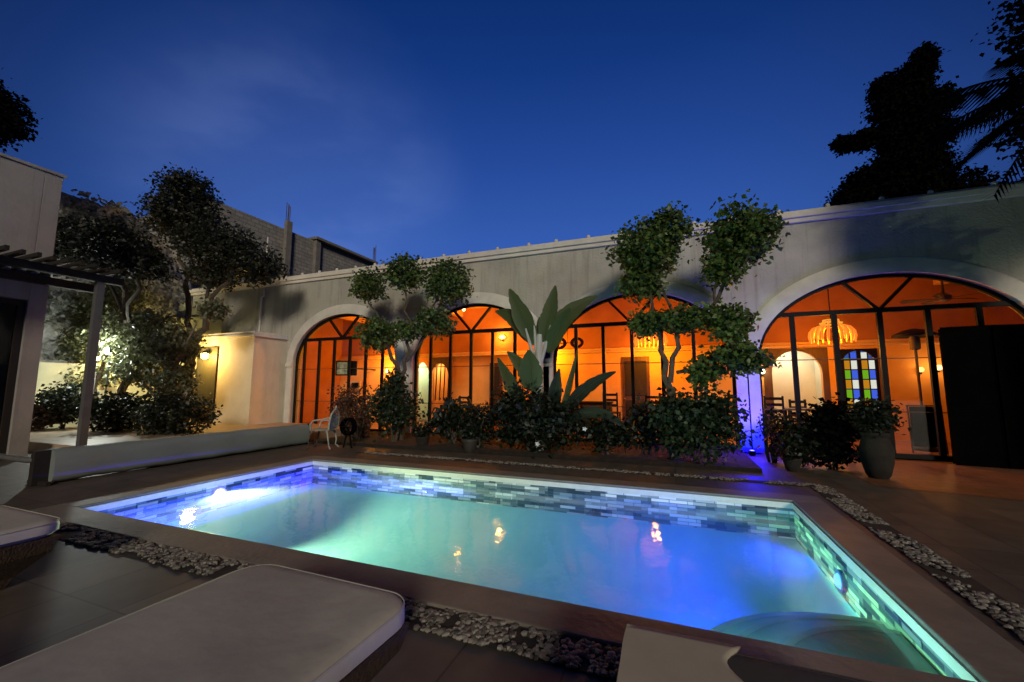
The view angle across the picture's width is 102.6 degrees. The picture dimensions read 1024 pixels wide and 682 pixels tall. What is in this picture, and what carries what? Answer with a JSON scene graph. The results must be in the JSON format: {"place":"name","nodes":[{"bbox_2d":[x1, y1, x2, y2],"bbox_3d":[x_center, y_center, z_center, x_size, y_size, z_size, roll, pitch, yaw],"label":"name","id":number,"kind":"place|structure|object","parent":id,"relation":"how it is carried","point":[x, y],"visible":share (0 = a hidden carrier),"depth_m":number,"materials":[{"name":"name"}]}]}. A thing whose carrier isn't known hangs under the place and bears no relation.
{"place":"outdoors","nodes":[
{"label":"outdoors","id":0,"kind":"place"},
{"bbox_2d":[0,152,66,456],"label":"white house","id":1,"kind":"structure","parent":0,"point":[30,196],"depth_m":8.82,"materials":[{"name":"paint"}]},
{"bbox_2d":[0,297,25,453],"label":"glass door","id":2,"kind":"structure","parent":1,"relation":"in","point":[12,366],"depth_m":8.64,"materials":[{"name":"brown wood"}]},
{"bbox_2d":[28,422,350,450],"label":"patio","id":3,"kind":"structure","parent":0,"point":[44,439],"depth_m":11.12,"materials":[{"name":"stone"}]},
{"bbox_2d":[31,403,62,430],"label":"shrub","id":4,"kind":"object","parent":3,"relation":"on","point":[43,421],"visible":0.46,"depth_m":12.17,"materials":[{"name":"green plant"}]},
{"bbox_2d":[33,379,105,428],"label":"shrub","id":5,"kind":"object","parent":3,"relation":"on","point":[62,398],"visible":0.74,"depth_m":12.41,"materials":[{"name":"green plant"}]},
{"bbox_2d":[62,384,154,432],"bbox_3d":[-11.506,2.110,12.019,2.263,1.665,1.964,2,-7,-15],"label":"shrub","id":6,"kind":"object","parent":3,"relation":"on","point":[112,420],"visible":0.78,"depth_m":11.68,"materials":[{"name":"green plant"}]},
{"bbox_2d":[53,205,179,400],"bbox_3d":[-13.016,-0.765,12.815,6.233,7.185,2.773,-2,-7,21],"label":"tree","id":7,"kind":"object","parent":3,"relation":"on","point":[104,243],"visible":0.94,"depth_m":12.11,"materials":[{"name":"green plant"}]},
{"bbox_2d":[121,383,222,435],"bbox_3d":[-9.464,2.024,11.486,2.979,1.664,2.060,-2,-7,21],"label":"shrub","id":8,"kind":"object","parent":3,"relation":"on","point":[174,413],"visible":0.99,"depth_m":11.07,"materials":[{"name":"green plant"}]},
{"bbox_2d":[189,331,287,424],"bbox_3d":[-10.229,1.374,15.119,3.510,3.200,1.387,-2,-7,21],"label":"annex","id":9,"kind":"object","parent":3,"relation":"on","point":[242,374],"visible":0.7,"depth_m":14.45,"materials":[{"name":"beige paint"}]},
{"bbox_2d":[201,350,208,358],"bbox_3d":[-11.003,0.490,14.695,0.264,0.300,0.264,3,-7,-24],"label":"wall lantern","id":10,"kind":"object","parent":9,"relation":"attached to","point":[204,354],"depth_m":14.62,"materials":[{"name":"white glass"}]},
{"bbox_2d":[193,347,218,422],"bbox_3d":[-11.053,1.571,14.728,1.080,2.720,0.106,-2,-7,21],"label":"door","id":11,"kind":"structure","parent":9,"relation":"in","point":[206,368],"depth_m":14.72,"materials":[{"name":"brown wood"}]},
{"bbox_2d":[0,440,1023,681],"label":"pool deck","id":12,"kind":"structure","parent":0,"point":[62,590],"depth_m":3.85,"materials":[{"name":"tile"}]},
{"bbox_2d":[0,505,59,589],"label":"sun lounger","id":13,"kind":"object","parent":12,"relation":"on","point":[28,538],"visible":1,"depth_m":3.10,"materials":[{"name":"wicker"}]},
{"bbox_2d":[0,245,123,445],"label":"pergola","id":14,"kind":"object","parent":12,"relation":"on","point":[100,278],"visible":0.96,"depth_m":8.77,"materials":[{"name":"grey wood"}]},
{"bbox_2d":[102,348,112,424],"bbox_3d":[-13.023,1.573,13.068,0.200,2.740,0.164,-2,-7,21],"label":"flood lamp","id":15,"kind":"object","parent":12,"relation":"on","point":[106,351],"visible":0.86,"depth_m":13.15,"materials":[{"name":"grey metal"}]},
{"bbox_2d":[0,424,313,486],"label":"wall","id":16,"kind":"structure","parent":12,"relation":"on","point":[47,467],"depth_m":7.53,"materials":[{"name":"paint"}]},
{"bbox_2d":[80,296,233,427],"bbox_3d":[-11.358,0.829,13.178,6.160,4.299,2.414,-2,-7,21],"label":"olive tree","id":17,"kind":"object","parent":12,"relation":"on","point":[158,347],"visible":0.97,"depth_m":12.87,"materials":[{"name":"green plant"}]},
{"bbox_2d":[0,564,409,681],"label":"sun lounger","id":18,"kind":"object","parent":12,"relation":"on","point":[267,623],"visible":1,"depth_m":1.73,"materials":[{"name":"fabric"}]},
{"bbox_2d":[305,406,339,449],"bbox_3d":[-4.708,2.143,10.232,0.636,1.057,0.658,0,-6,-1],"label":"garden chair","id":19,"kind":"object","parent":12,"relation":"on","point":[333,418],"visible":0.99,"depth_m":10.15,"materials":[{"name":"white metal"}]},
{"bbox_2d":[325,382,355,435],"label":"shrub","id":20,"kind":"object","parent":12,"relation":"on","point":[342,393],"visible":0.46,"depth_m":12.75,"materials":[{"name":"green plant"}]},
{"bbox_2d":[340,418,356,447],"bbox_3d":[-4.114,2.302,10.279,0.442,0.745,0.171,-2,-7,21],"label":"hose reel","id":21,"kind":"object","parent":12,"relation":"on","point":[345,430],"visible":1,"depth_m":10.25,"materials":[{"name":"black paint"}]},
{"bbox_2d":[416,436,429,445],"bbox_3d":[-2.249,2.538,10.306,0.346,0.280,0.346,-2,-7,21],"label":"flower pot","id":22,"kind":"object","parent":12,"relation":"on","point":[421,440],"visible":0.69,"depth_m":10.18,"materials":[{"name":"ceramic"}]},
{"bbox_2d":[411,419,434,436],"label":"potted plant","id":23,"kind":"object","parent":22,"relation":"in","point":[420,431],"visible":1,"depth_m":10.25,"materials":[{"name":"green plant"}]},
{"bbox_2d":[461,437,477,452],"bbox_3d":[-0.988,2.436,9.555,0.410,0.320,0.410,-2,-7,21],"label":"flower pot","id":24,"kind":"object","parent":12,"relation":"on","point":[469,445],"visible":0.85,"depth_m":9.41,"materials":[{"name":"grey ceramic"}]},
{"bbox_2d":[459,420,481,438],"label":"potted plant","id":25,"kind":"object","parent":24,"relation":"in","point":[469,430],"visible":0.97,"depth_m":9.53,"materials":[{"name":"green plant"}]},
{"bbox_2d":[28,456,1023,681],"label":"coping","id":26,"kind":"object","parent":12,"relation":"on","point":[979,649],"visible":0.93,"depth_m":3.08,"materials":[{"name":"stone"}]},
{"bbox_2d":[83,461,981,681],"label":"swimming pool","id":27,"kind":"structure","parent":12,"relation":"in","point":[763,570],"depth_m":5.96,"materials":[{"name":"liquid"}]},
{"bbox_2d":[211,487,226,502],"bbox_3d":[-4.793,2.525,6.713,0.059,0.240,0.240,-2,-7,21],"label":"pool lamp","id":28,"kind":"object","parent":27,"relation":"attached to","point":[219,494],"visible":1,"depth_m":6.69,"materials":[{"name":"white glass"}]},
{"bbox_2d":[834,569,846,593],"bbox_3d":[3.128,2.295,3.918,0.059,0.200,0.200,-2,-7,21],"label":"pool lamp","id":29,"kind":"object","parent":27,"relation":"attached to","point":[840,582],"visible":1,"depth_m":3.87,"materials":[{"name":"white glass"}]},
{"bbox_2d":[53,451,1023,678],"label":"pebble bed","id":30,"kind":"object","parent":12,"relation":"on","point":[520,639],"visible":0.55,"depth_m":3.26,"materials":[{"name":"stone"}]},
{"bbox_2d":[616,653,872,681],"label":"sun lounger","id":31,"kind":"object","parent":12,"relation":"on","point":[745,669],"visible":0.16,"depth_m":1.50,"materials":[{"name":"fabric"}]},
{"bbox_2d":[617,624,743,681],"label":"beach towel","id":32,"kind":"object","parent":31,"relation":"on","point":[650,655],"visible":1,"depth_m":1.57,"materials":[{"name":"fabric"}]},
{"bbox_2d":[756,405,789,462],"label":"shrub","id":33,"kind":"object","parent":12,"relation":"on","point":[769,425],"visible":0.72,"depth_m":8.38,"materials":[{"name":"green plant"}]},
{"bbox_2d":[781,456,802,471],"bbox_3d":[5.135,2.257,7.510,0.324,0.240,0.324,-2,-7,21],"label":"flower pot","id":34,"kind":"object","parent":12,"relation":"on","point":[794,465],"visible":0.9,"depth_m":7.41,"materials":[{"name":"ceramic"}]},
{"bbox_2d":[773,435,807,460],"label":"potted plant","id":35,"kind":"object","parent":34,"relation":"in","point":[791,451],"visible":0.97,"depth_m":7.49,"materials":[{"name":"green plant"}]},
{"bbox_2d":[762,410,828,467],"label":"shrub","id":36,"kind":"object","parent":12,"relation":"on","point":[792,427],"visible":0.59,"depth_m":7.79,"materials":[{"name":"green plant"}]},
{"bbox_2d":[797,392,864,469],"bbox_3d":[6.081,1.692,7.643,1.288,1.469,1.183,-2,-7,21],"label":"shrub","id":37,"kind":"object","parent":12,"relation":"on","point":[838,433],"visible":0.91,"depth_m":7.54,"materials":[{"name":"green plant"}]},
{"bbox_2d":[0,0,1023,391],"label":"sky","id":38,"kind":"structure","parent":0,"point":[426,129],"materials":[{"name":"blue"}]},
{"bbox_2d":[312,431,761,472],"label":"soil","id":39,"kind":"structure","parent":0,"point":[743,463],"depth_m":9.13,"materials":[{"name":"brown soil"}]},
{"bbox_2d":[330,384,378,439],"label":"shrub","id":40,"kind":"object","parent":39,"relation":"on","point":[357,417],"visible":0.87,"depth_m":11.25,"materials":[{"name":"green plant"}]},
{"bbox_2d":[359,405,370,437],"bbox_3d":[-4.280,2.364,11.873,0.340,0.970,0.337,-2,-7,21],"label":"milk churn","id":41,"kind":"object","parent":39,"relation":"on","point":[364,436],"visible":0.15,"depth_m":11.74,"materials":[{"name":"metal"}]},
{"bbox_2d":[359,366,425,441],"bbox_3d":[-3.072,1.716,10.988,1.797,2.078,1.558,-2,-7,21],"label":"shrub","id":42,"kind":"object","parent":39,"relation":"on","point":[395,400],"visible":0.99,"depth_m":10.78,"materials":[{"name":"green plant"}]},
{"bbox_2d":[343,251,477,439],"bbox_3d":[-2.950,0.066,11.479,4.212,5.419,1.674,-2,-7,21],"label":"clipped tree","id":43,"kind":"object","parent":39,"relation":"on","point":[381,336],"visible":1,"depth_m":11.42,"materials":[{"name":"green plant"}]},
{"bbox_2d":[424,392,476,443],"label":"shrub","id":44,"kind":"object","parent":39,"relation":"on","point":[446,421],"visible":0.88,"depth_m":10.46,"materials":[{"name":"green plant"}]},
{"bbox_2d":[453,400,499,447],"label":"shrub","id":45,"kind":"object","parent":39,"relation":"on","point":[482,423],"visible":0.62,"depth_m":9.96,"materials":[{"name":"green plant"}]},
{"bbox_2d":[483,378,593,458],"bbox_3d":[0.556,1.759,9.505,2.555,1.901,1.846,0,-6,-2],"label":"shrub","id":46,"kind":"object","parent":39,"relation":"on","point":[523,427],"visible":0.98,"depth_m":9.17,"materials":[{"name":"green plant"}]},
{"bbox_2d":[495,285,627,450],"bbox_3d":[0.981,0.607,9.498,3.263,3.909,0.563,-2,-7,21],"label":"banana plant","id":47,"kind":"object","parent":39,"relation":"on","point":[551,326],"visible":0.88,"depth_m":9.61,"materials":[{"name":"green plant"}]},
{"bbox_2d":[573,408,643,454],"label":"shrub","id":48,"kind":"object","parent":39,"relation":"on","point":[602,433],"visible":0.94,"depth_m":8.73,"materials":[{"name":"green plant"}]},
{"bbox_2d":[622,392,667,454],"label":"shrub","id":49,"kind":"object","parent":39,"relation":"on","point":[643,429],"visible":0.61,"depth_m":8.89,"materials":[{"name":"green plant"}]},
{"bbox_2d":[600,189,790,459],"bbox_3d":[3.738,-0.303,8.537,3.812,5.529,1.880,-2,-7,21],"label":"clipped tree","id":50,"kind":"object","parent":39,"relation":"on","point":[737,245],"visible":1,"depth_m":8.32,"materials":[{"name":"green plant"}]},
{"bbox_2d":[638,385,760,465],"bbox_3d":[3.615,1.643,8.053,2.152,1.769,1.666,-2,-7,21],"label":"shrub","id":51,"kind":"object","parent":39,"relation":"on","point":[705,416],"visible":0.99,"depth_m":7.82,"materials":[{"name":"green plant"}]},
{"bbox_2d":[749,450,755,455],"bbox_3d":[5.384,2.504,9.188,0.140,0.123,0.140,-2,-7,21],"label":"garden uplight","id":52,"kind":"object","parent":39,"relation":"in","point":[752,452],"visible":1,"depth_m":9.14,"materials":[{"name":"black metal"}]},
{"bbox_2d":[744,398,952,462],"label":"ground","id":53,"kind":"structure","parent":0,"point":[921,460],"depth_m":8.73,"materials":[{"name":"tile"}]},
{"bbox_2d":[0,68,42,152],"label":"evergreen tree","id":54,"kind":"object","parent":53,"relation":"on","point":[13,125],"visible":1,"depth_m":12.27,"materials":[{"name":"green plant"}]},
{"bbox_2d":[34,362,153,428],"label":"garden wall","id":55,"kind":"structure","parent":53,"relation":"on","point":[48,372],"depth_m":14.24,"materials":[{"name":"beige paint"}]},
{"bbox_2d":[89,356,99,423],"bbox_3d":[-14.732,1.785,14.398,0.180,2.610,0.180,-2,-7,21],"label":"flood lamp","id":56,"kind":"object","parent":53,"relation":"on","point":[98,358],"visible":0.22,"depth_m":14.47,"materials":[{"name":"grey metal"}]},
{"bbox_2d":[49,278,156,424],"bbox_3d":[-15.275,0.150,15.099,4.242,6.092,2.502,-2,-7,21],"label":"olive tree","id":57,"kind":"object","parent":53,"relation":"on","point":[110,300],"visible":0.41,"depth_m":14.72,"materials":[{"name":"green plant"}]},
{"bbox_2d":[40,192,192,364],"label":"stone wall","id":58,"kind":"structure","parent":53,"relation":"on","point":[51,333],"depth_m":15.39,"materials":[{"name":"grey stone"}]},
{"bbox_2d":[42,189,191,361],"bbox_3d":[-15.811,-2.423,15.596,0.436,6.398,7.173,-2,-7,21],"label":"ivy","id":59,"kind":"object","parent":58,"relation":"attached to","point":[52,310],"visible":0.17,"depth_m":15.37,"materials":[{"name":"green plant"}]},
{"bbox_2d":[165,315,227,365],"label":"garden wall","id":60,"kind":"structure","parent":53,"relation":"on","point":[218,326],"depth_m":16.61,"materials":[{"name":"beige paint"}]},
{"bbox_2d":[123,162,295,398],"bbox_3d":[-10.433,-1.643,13.861,6.576,9.479,3.004,-2,-7,21],"label":"olive tree","id":61,"kind":"object","parent":53,"relation":"on","point":[221,254],"visible":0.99,"depth_m":13.80,"materials":[{"name":"green plant"}]},
{"bbox_2d":[137,201,377,288],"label":"block building","id":62,"kind":"structure","parent":53,"relation":"on","point":[305,255],"depth_m":25.12,"materials":[{"name":"concrete"}]},
{"bbox_2d":[189,181,1023,460],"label":"arcade building","id":63,"kind":"structure","parent":53,"relation":"on","point":[869,265],"depth_m":11.88,"materials":[{"name":"paint"}]},
{"bbox_2d":[258,237,268,331],"bbox_3d":[-9.695,-2.150,16.037,0.190,3.990,0.130,-2,-7,21],"label":"drain pipe","id":64,"kind":"object","parent":63,"relation":"attached to","point":[260,312],"visible":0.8,"depth_m":15.92,"materials":[{"name":"metal"}]},
{"bbox_2d":[335,361,375,375],"bbox_3d":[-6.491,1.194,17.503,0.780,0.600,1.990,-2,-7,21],"label":"picture frame","id":65,"kind":"object","parent":63,"relation":"attached to","point":[341,364],"visible":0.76,"depth_m":16.73,"materials":[{"name":"black paint"}]},
{"bbox_2d":[350,381,360,389],"bbox_3d":[-7.152,2.033,18.717,0.550,0.400,0.055,-2,-7,21],"label":"picture frame","id":66,"kind":"object","parent":63,"relation":"attached to","point":[355,384],"visible":0.79,"depth_m":18.67,"materials":[{"name":"paint"}]},
{"bbox_2d":[489,363,502,424],"bbox_3d":[-0.640,2.080,16.130,0.550,2.450,0.131,-2,-7,21],"label":"door","id":67,"kind":"structure","parent":63,"relation":"in","point":[498,381],"depth_m":16.14,"materials":[{"name":"brown wood"}]},
{"bbox_2d":[558,330,583,349],"bbox_3d":[1.801,-0.718,13.431,1.078,2.001,0.084,-2,-7,21],"label":"wicker ring ornament","id":68,"kind":"object","parent":63,"relation":"hanging from","point":[571,342],"visible":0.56,"depth_m":13.27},
{"bbox_2d":[571,401,613,425],"bbox_3d":[2.755,2.599,14.517,1.600,0.910,0.535,-2,-7,21],"label":"table","id":69,"kind":"object","parent":63,"relation":"in","point":[590,403],"visible":0.29,"depth_m":14.32,"materials":[{"name":"brown wood"}]},
{"bbox_2d":[602,392,620,420],"bbox_3d":[2.898,2.164,11.874,0.463,1.342,0.512,-2,-7,21],"label":"wooden chair","id":70,"kind":"object","parent":63,"relation":"on","point":[616,412],"visible":0.3,"depth_m":11.71,"materials":[{"name":"brown wood"}]},
{"bbox_2d":[622,356,650,421],"bbox_3d":[4.316,1.820,14.226,0.920,2.560,0.131,-2,-7,21],"label":"door","id":71,"kind":"structure","parent":63,"relation":"in","point":[642,370],"depth_m":14.25,"materials":[{"name":"brown wood"}]},
{"bbox_2d":[634,304,667,347],"bbox_3d":[4.425,-0.785,13.148,1.032,1.922,1.026,-2,-7,21],"label":"chandelier","id":72,"kind":"object","parent":63,"relation":"hanging from","point":[653,341],"visible":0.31,"depth_m":12.93,"materials":[{"name":"beige"}]},
{"bbox_2d":[645,395,660,439],"bbox_3d":[4.048,2.158,11.535,0.445,1.282,0.495,-4,-8,35],"label":"wooden chair","id":73,"kind":"object","parent":63,"relation":"on","point":[646,397],"visible":0.12,"depth_m":11.46,"materials":[{"name":"brown wood"}]},
{"bbox_2d":[763,396,784,433],"bbox_3d":[6.616,2.027,10.331,0.445,1.282,0.495,-3,-7,29],"label":"wooden chair","id":74,"kind":"object","parent":63,"relation":"on","point":[774,398],"visible":0.31,"depth_m":10.21,"materials":[{"name":"brown wood"}]},
{"bbox_2d":[785,408,815,420],"bbox_3d":[7.501,2.185,10.319,1.040,0.965,0.500,-2,-7,21],"label":"bar table","id":75,"kind":"object","parent":63,"relation":"on","point":[789,412],"visible":0.2,"depth_m":10.31,"materials":[{"name":"brown wood"}]},
{"bbox_2d":[788,399,813,416],"bbox_3d":[7.529,2.104,10.559,0.445,1.182,0.495,0,-6,4],"label":"wooden chair","id":76,"kind":"object","parent":63,"relation":"on","point":[790,401],"visible":0.27,"depth_m":10.78,"materials":[{"name":"brown wood"}]},
{"bbox_2d":[808,289,856,343],"bbox_3d":[8.405,-0.975,10.861,1.032,2.042,1.026,-2,-7,21],"label":"chandelier","id":77,"kind":"object","parent":63,"relation":"hanging from","point":[848,330],"visible":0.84,"depth_m":10.65,"materials":[{"name":"beige"}]},
{"bbox_2d":[840,348,882,437],"bbox_3d":[10.208,1.539,11.958,0.882,2.630,0.080,-2,-7,21],"label":"stained glass door","id":78,"kind":"structure","parent":63,"relation":"in","point":[868,384],"depth_m":12.01,"materials":[{"name":"multicoloured glass"}]},
{"bbox_2d":[891,328,937,451],"bbox_3d":[9.885,1.155,9.936,0.840,2.936,0.840,-2,-7,21],"label":"patio heater","id":79,"kind":"object","parent":63,"relation":"on","point":[914,335],"visible":0.64,"depth_m":9.96,"materials":[{"name":"black metal"}]},
{"bbox_2d":[906,405,948,454],"bbox_3d":[9.491,2.017,9.378,0.640,1.086,0.090,-2,-7,21],"label":"standing board","id":80,"kind":"object","parent":63,"relation":"on","point":[922,432],"visible":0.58,"depth_m":9.39,"materials":[{"name":"black paint"}]},
{"bbox_2d":[899,281,981,304],"bbox_3d":[10.336,-1.516,9.916,1.483,1.170,1.427,-2,-7,21],"label":"ceiling fan","id":81,"kind":"object","parent":63,"relation":"hanging from","point":[942,296],"visible":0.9,"depth_m":9.79,"materials":[{"name":"brown wood"}]},
{"bbox_2d":[823,41,1007,206],"bbox_3d":[17.060,-4.886,17.623,6.189,16.688,3.945,-2,-7,21],"label":"cypress tree","id":82,"kind":"object","parent":53,"relation":"on","point":[903,164],"visible":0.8,"depth_m":17.60,"materials":[{"name":"green plant"}]},
{"bbox_2d":[972,165,1023,187],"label":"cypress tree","id":83,"kind":"object","parent":53,"relation":"on","point":[1022,178],"depth_m":15.40,"materials":[{"name":"green plant"}]},
{"bbox_2d":[831,458,1023,499],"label":"paving","id":84,"kind":"structure","parent":0,"point":[973,480],"depth_m":6.87,"materials":[{"name":"brown tile"}]},
{"bbox_2d":[858,431,894,479],"bbox_3d":[6.199,1.936,6.969,0.470,0.760,0.470,-2,-7,21],"label":"garden urn","id":85,"kind":"object","parent":84,"relation":"on","point":[877,455],"visible":0.89,"depth_m":6.82,"materials":[{"name":"ceramic"}]},
{"bbox_2d":[837,395,911,436],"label":"potted shrub","id":86,"kind":"object","parent":85,"relation":"in","point":[867,414],"visible":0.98,"depth_m":6.93,"materials":[{"name":"green plant"}]},
{"bbox_2d":[915,52,1023,202],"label":"palm tree","id":87,"kind":"object","parent":84,"relation":"on","point":[980,116],"visible":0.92,"depth_m":7.23,"materials":[{"name":"green plant"}]},
{"bbox_2d":[938,324,1023,468],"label":"shutter screen","id":88,"kind":"object","parent":84,"relation":"on","point":[983,370],"visible":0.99,"depth_m":7.97,"materials":[{"name":"black paint"}]},
{"bbox_2d":[970,0,1023,174],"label":"evergreen tree","id":89,"kind":"object","parent":84,"relation":"on","point":[1015,133],"visible":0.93,"depth_m":6.64,"materials":[{"name":"green plant"}]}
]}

